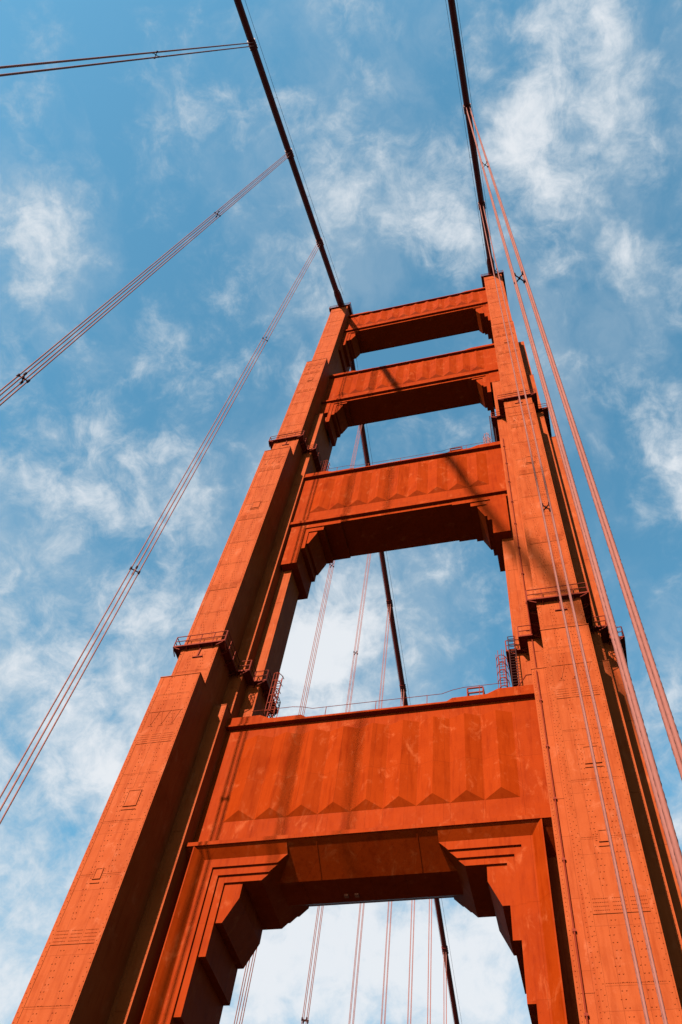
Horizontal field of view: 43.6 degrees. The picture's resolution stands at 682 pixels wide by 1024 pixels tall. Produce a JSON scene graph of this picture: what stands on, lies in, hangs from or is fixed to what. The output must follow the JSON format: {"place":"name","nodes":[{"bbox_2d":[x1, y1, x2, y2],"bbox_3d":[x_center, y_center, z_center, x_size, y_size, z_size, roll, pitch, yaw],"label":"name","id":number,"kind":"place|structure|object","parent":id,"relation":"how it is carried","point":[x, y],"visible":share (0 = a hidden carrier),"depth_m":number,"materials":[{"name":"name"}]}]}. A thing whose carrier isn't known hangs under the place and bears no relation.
{"place":"outdoors","nodes":[
{"label":"outdoors","id":0,"kind":"place"},
{"bbox_2d":[0,0,681,1023],"label":"sky","id":1,"kind":"structure","parent":0,"point":[576,105],"materials":[{"name":"blue"}]},
{"bbox_3d":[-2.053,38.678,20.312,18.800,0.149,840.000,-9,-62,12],"label":"road","id":2,"kind":"structure","parent":0,"visible":0},
{"bbox_2d":[11,270,681,1023],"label":"bridge tower","id":3,"kind":"structure","parent":2,"relation":"on","point":[235,820],"depth_m":54.21,"materials":[{"name":"metal"}]},
{"bbox_2d":[234,0,461,1023],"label":"cable","id":4,"kind":"object","parent":3,"relation":"attached to","point":[274,109],"visible":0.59,"depth_m":150.39,"materials":[{"name":"paint"}]},
{"bbox_2d":[0,42,253,76],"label":"suspender","id":5,"kind":"object","parent":4,"relation":"hanging from","point":[43,63],"visible":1,"depth_m":65.78,"materials":[{"name":"metal"}]},
{"bbox_2d":[0,152,289,405],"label":"suspender","id":6,"kind":"object","parent":4,"relation":"hanging from","point":[22,381],"visible":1,"depth_m":60.13,"materials":[{"name":"metal"}]},
{"bbox_2d":[0,242,320,823],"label":"suspender","id":7,"kind":"object","parent":4,"relation":"hanging from","point":[37,743],"visible":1,"depth_m":54.76,"materials":[{"name":"metal"}]},
{"bbox_2d":[234,426,361,1023],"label":"suspender","id":8,"kind":"object","parent":4,"relation":"hanging from","point":[303,715],"visible":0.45,"depth_m":95.61,"materials":[{"name":"metal"}]},
{"bbox_2d":[301,554,370,1023],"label":"suspender","id":9,"kind":"object","parent":4,"relation":"hanging from","point":[302,1018],"visible":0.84,"depth_m":85.54,"materials":[{"name":"metal"}]},
{"bbox_2d":[348,607,390,1023],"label":"suspender","id":10,"kind":"object","parent":4,"relation":"hanging from","point":[364,903],"visible":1,"depth_m":99.86,"materials":[{"name":"metal"}]},
{"bbox_2d":[381,689,403,1023],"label":"suspender","id":11,"kind":"object","parent":4,"relation":"hanging from","point":[386,941],"visible":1,"depth_m":110.75,"materials":[{"name":"metal"}]},
{"bbox_2d":[407,900,414,1023],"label":"suspender","id":12,"kind":"object","parent":4,"relation":"hanging from","point":[409,964],"depth_m":124.93,"materials":[{"name":"metal"}]},
{"bbox_2d":[427,899,431,1023],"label":"suspender","id":13,"kind":"object","parent":4,"relation":"hanging from","point":[430,962],"depth_m":139.36,"materials":[{"name":"metal"}]},
{"bbox_2d":[443,952,446,1023],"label":"suspender","id":14,"kind":"object","parent":4,"relation":"hanging from","point":[446,982],"visible":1,"depth_m":151.69,"materials":[{"name":"metal"}]},
{"bbox_2d":[445,0,494,273],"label":"cable","id":15,"kind":"object","parent":3,"relation":"attached to","point":[460,59],"visible":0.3,"depth_m":126.83,"materials":[{"name":"paint"}]},
{"bbox_2d":[466,106,681,896],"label":"suspender","id":16,"kind":"object","parent":15,"relation":"hanging from","point":[651,766],"visible":1,"depth_m":18.67,"materials":[{"name":"metal"}]},
{"bbox_2d":[480,205,667,1023],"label":"suspender","id":17,"kind":"object","parent":15,"relation":"hanging from","point":[652,965],"visible":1,"depth_m":34.83,"materials":[{"name":"metal"}]}
]}

